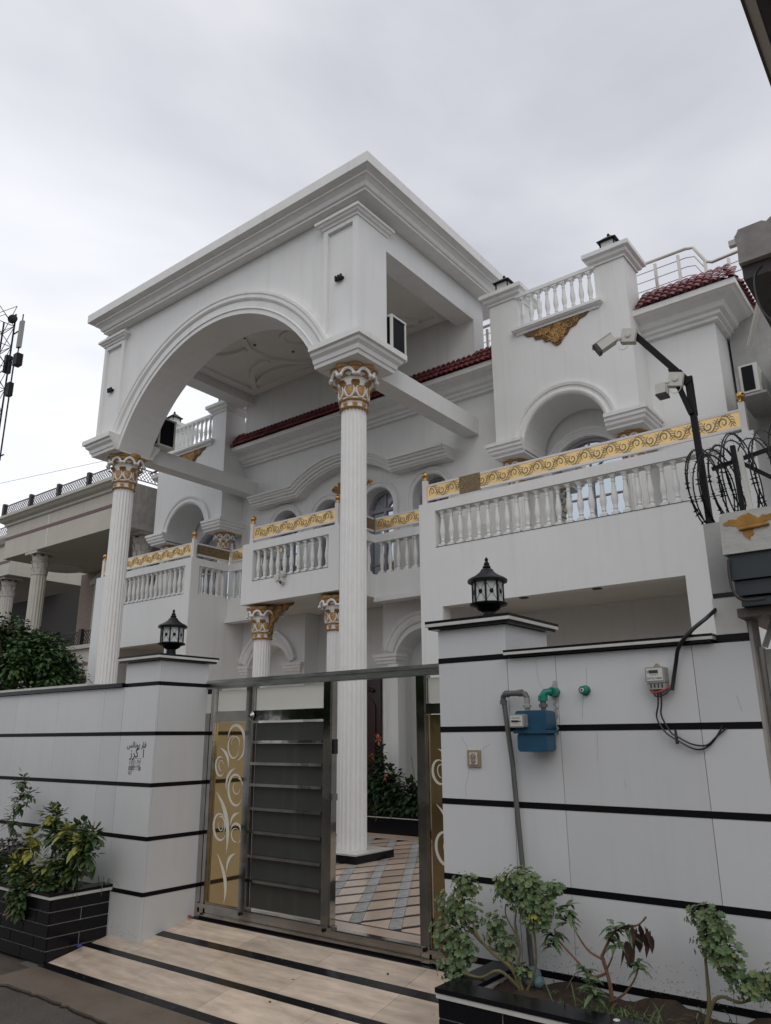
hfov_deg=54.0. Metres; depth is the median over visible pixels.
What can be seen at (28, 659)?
round tree
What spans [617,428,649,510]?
tower column
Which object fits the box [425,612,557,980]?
gate pillar
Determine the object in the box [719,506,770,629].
gate slab
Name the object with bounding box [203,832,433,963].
courtyard floor
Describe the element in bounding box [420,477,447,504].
window
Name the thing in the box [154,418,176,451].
outdoor unit
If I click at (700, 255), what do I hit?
roof railing
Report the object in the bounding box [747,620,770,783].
neighbour gate
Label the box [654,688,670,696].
loop wire
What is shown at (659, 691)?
red wire
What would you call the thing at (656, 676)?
electricity meter
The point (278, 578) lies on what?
security camera
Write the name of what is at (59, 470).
overhead wire
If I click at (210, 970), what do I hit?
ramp
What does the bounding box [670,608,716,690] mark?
supply cable
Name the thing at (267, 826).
metal gate
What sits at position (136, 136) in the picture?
sky
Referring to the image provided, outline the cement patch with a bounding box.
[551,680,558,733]
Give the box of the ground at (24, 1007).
[0,951,100,1023]
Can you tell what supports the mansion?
on the courtyard floor
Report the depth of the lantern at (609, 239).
11.86 m
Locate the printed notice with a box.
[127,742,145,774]
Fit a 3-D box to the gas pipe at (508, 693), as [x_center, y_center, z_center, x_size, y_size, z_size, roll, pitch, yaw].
[0.761,1.745,4.192,0.074,1.482,0.215,12,-21,-37]
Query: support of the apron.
on the ground at (24, 1007)
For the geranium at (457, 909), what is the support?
in the planter at (497, 998)
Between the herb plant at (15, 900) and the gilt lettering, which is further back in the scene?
the gilt lettering
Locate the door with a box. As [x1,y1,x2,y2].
[367,679,382,810]
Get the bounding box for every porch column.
[246,606,280,722]
[318,595,338,833]
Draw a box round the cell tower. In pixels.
[0,306,24,460]
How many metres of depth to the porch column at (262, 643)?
13.26 m
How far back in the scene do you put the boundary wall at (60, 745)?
7.20 m
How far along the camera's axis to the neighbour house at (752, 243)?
8.04 m
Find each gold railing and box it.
[101,531,197,576]
[197,543,229,561]
[232,548,282,561]
[250,495,339,543]
[367,516,373,531]
[376,509,453,531]
[422,392,748,504]
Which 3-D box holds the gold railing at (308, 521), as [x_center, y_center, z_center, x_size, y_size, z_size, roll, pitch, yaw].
[-1.608,0.157,13.251,2.164,0.542,0.101,-13,-21,36]
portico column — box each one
[94,452,145,683]
[329,361,393,864]
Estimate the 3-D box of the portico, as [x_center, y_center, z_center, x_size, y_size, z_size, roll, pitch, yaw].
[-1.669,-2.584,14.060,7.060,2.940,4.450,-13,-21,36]
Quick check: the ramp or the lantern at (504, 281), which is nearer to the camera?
the ramp
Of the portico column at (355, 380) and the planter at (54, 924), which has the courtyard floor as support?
the portico column at (355, 380)
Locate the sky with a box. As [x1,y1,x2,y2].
[0,0,770,535]
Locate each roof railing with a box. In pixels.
[483,324,490,346]
[636,246,743,293]
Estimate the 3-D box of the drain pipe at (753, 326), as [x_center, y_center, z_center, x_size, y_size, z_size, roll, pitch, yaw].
[5.025,-2.645,10.280,0.069,0.617,0.570,0,-16,-2]
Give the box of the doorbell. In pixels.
[467,750,481,766]
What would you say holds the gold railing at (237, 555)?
on the mansion
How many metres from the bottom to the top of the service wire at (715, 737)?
0.285 m
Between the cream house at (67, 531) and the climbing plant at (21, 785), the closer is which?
the climbing plant at (21, 785)
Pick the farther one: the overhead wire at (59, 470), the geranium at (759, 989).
the overhead wire at (59, 470)
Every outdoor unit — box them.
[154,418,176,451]
[387,313,406,363]
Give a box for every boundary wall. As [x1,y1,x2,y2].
[0,683,124,883]
[503,633,770,1023]
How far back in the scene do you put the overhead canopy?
6.55 m
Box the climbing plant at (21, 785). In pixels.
[0,768,39,866]
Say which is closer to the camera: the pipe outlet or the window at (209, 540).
the pipe outlet
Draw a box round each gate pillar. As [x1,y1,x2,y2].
[107,653,218,942]
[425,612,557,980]
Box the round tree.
[0,609,92,690]
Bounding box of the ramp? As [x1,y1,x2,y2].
[20,916,447,1023]
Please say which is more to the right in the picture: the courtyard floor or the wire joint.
the wire joint
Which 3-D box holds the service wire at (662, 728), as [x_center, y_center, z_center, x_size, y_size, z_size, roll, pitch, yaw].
[1.528,1.043,3.819,0.320,0.303,0.014,-10,-19,30]
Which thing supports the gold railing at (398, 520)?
on the mansion
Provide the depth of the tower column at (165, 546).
17.36 m
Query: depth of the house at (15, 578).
25.05 m
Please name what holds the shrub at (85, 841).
on the planter at (54, 924)
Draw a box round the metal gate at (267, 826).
[194,663,446,963]
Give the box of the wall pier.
[703,522,749,642]
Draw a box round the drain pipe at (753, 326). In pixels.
[747,302,759,345]
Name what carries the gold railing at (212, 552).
on the mansion
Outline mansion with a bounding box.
[86,238,770,836]
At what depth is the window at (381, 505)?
14.49 m
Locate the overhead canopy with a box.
[740,0,770,85]
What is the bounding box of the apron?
[0,966,210,1023]
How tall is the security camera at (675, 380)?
0.151 m
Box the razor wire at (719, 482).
[684,425,770,524]
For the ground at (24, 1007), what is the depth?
4.92 m
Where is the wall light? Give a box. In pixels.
[334,273,343,281]
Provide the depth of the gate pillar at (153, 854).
6.46 m
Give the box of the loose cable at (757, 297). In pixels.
[753,265,770,320]
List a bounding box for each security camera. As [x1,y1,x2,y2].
[274,571,285,584]
[592,328,637,356]
[655,372,684,400]
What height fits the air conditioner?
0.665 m
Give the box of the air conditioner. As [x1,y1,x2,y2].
[735,362,770,418]
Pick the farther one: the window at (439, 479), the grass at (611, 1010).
the window at (439, 479)
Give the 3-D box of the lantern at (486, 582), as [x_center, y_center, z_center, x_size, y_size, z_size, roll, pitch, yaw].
[0.681,0.520,5.046,0.269,0.446,0.269,-13,-21,36]
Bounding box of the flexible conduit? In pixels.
[727,559,764,601]
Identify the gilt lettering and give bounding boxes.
[332,479,372,492]
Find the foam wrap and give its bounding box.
[525,966,544,988]
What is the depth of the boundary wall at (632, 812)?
3.86 m
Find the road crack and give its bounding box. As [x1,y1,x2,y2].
[4,986,102,1023]
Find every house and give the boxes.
[0,467,159,688]
[0,527,84,630]
[728,216,770,445]
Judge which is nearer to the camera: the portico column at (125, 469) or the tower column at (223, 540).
the portico column at (125, 469)
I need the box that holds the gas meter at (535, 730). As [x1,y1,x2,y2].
[509,698,558,751]
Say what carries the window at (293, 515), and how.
in the mansion
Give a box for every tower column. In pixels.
[161,545,176,594]
[213,532,234,598]
[503,458,528,530]
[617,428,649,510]
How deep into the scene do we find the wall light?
11.01 m
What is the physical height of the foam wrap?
0.097 m
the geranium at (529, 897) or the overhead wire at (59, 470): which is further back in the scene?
the overhead wire at (59, 470)
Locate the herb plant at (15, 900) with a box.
[0,849,116,924]
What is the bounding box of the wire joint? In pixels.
[674,729,678,743]
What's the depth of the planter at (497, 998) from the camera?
3.60 m
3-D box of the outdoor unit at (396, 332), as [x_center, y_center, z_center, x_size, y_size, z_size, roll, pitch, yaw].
[0.069,-2.552,11.361,0.348,0.660,0.368,-13,-21,36]
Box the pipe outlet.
[578,685,590,694]
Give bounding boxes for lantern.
[157,610,187,653]
[166,412,182,421]
[467,557,507,614]
[493,276,513,289]
[596,233,618,247]
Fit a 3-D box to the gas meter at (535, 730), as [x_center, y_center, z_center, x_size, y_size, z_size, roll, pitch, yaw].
[0.828,1.185,4.229,0.210,0.292,0.185,-13,-21,36]
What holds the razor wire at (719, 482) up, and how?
hanging from the wire support
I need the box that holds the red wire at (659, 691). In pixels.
[650,685,669,693]
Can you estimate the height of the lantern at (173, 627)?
0.446 m
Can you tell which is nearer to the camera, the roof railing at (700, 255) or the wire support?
the wire support
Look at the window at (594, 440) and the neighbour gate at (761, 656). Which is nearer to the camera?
the neighbour gate at (761, 656)
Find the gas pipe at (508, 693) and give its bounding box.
[500,689,533,965]
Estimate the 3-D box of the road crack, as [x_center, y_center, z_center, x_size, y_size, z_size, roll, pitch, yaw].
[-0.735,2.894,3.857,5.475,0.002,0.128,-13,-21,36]
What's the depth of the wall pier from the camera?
3.88 m
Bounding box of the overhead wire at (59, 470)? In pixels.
[3,432,203,482]
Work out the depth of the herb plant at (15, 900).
6.16 m
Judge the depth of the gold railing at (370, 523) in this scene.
13.20 m
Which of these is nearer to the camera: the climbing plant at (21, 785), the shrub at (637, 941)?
the shrub at (637, 941)
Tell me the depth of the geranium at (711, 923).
3.31 m
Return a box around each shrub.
[0,827,42,867]
[7,801,106,888]
[540,900,654,1008]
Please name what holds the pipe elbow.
attached to the boundary wall at (632, 812)
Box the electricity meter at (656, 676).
[645,663,668,689]
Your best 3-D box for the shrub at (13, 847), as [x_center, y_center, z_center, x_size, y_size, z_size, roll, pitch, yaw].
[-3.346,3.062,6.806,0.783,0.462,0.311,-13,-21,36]
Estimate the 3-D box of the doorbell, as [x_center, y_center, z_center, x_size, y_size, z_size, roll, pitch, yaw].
[0.525,1.471,4.520,0.090,0.096,0.030,-13,-21,36]
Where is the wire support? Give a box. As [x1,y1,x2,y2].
[711,445,770,510]
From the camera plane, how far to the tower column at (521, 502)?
12.04 m
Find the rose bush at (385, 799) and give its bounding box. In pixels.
[367,734,417,820]
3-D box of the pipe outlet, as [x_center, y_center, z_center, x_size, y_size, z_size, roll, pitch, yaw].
[1.100,0.986,4.189,0.056,0.056,0.080,-13,-21,36]
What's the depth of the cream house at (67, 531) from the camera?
19.84 m
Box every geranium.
[428,871,532,990]
[490,864,565,990]
[684,901,750,1023]
[727,961,770,1003]
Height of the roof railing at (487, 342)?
1.016 m
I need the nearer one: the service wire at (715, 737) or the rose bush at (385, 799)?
the service wire at (715, 737)
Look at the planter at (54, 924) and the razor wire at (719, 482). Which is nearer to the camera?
the razor wire at (719, 482)
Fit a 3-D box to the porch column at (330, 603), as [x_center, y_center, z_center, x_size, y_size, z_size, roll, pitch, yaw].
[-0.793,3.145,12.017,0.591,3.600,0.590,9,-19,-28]
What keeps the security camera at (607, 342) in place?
attached to the camera pole
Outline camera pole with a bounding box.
[636,333,712,523]
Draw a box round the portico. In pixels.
[82,151,502,497]
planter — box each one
[0,867,112,963]
[435,961,770,1023]
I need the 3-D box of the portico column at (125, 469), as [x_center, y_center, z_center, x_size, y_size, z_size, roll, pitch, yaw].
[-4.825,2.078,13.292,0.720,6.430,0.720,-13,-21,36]
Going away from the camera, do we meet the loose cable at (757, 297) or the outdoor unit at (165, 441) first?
the loose cable at (757, 297)
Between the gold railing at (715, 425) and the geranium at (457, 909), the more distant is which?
the gold railing at (715, 425)
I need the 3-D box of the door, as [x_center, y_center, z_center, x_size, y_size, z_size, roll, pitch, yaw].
[-0.528,4.110,13.348,1.130,2.500,0.109,-13,-21,36]
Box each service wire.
[656,689,723,749]
[660,689,726,746]
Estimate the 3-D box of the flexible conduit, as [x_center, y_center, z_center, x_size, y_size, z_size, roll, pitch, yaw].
[1.712,0.323,3.610,0.148,0.218,0.016,-15,-22,40]
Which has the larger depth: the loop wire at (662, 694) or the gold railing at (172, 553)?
the gold railing at (172, 553)
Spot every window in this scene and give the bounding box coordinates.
[198,535,229,598]
[280,513,297,572]
[321,503,334,566]
[369,490,393,573]
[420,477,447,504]
[555,437,630,522]
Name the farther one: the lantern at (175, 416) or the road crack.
the lantern at (175, 416)
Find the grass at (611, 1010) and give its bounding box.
[531,973,732,1023]
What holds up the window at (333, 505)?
in the mansion
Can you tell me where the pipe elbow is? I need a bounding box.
[538,687,559,700]
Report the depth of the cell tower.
48.45 m
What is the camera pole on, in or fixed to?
on the wall pier

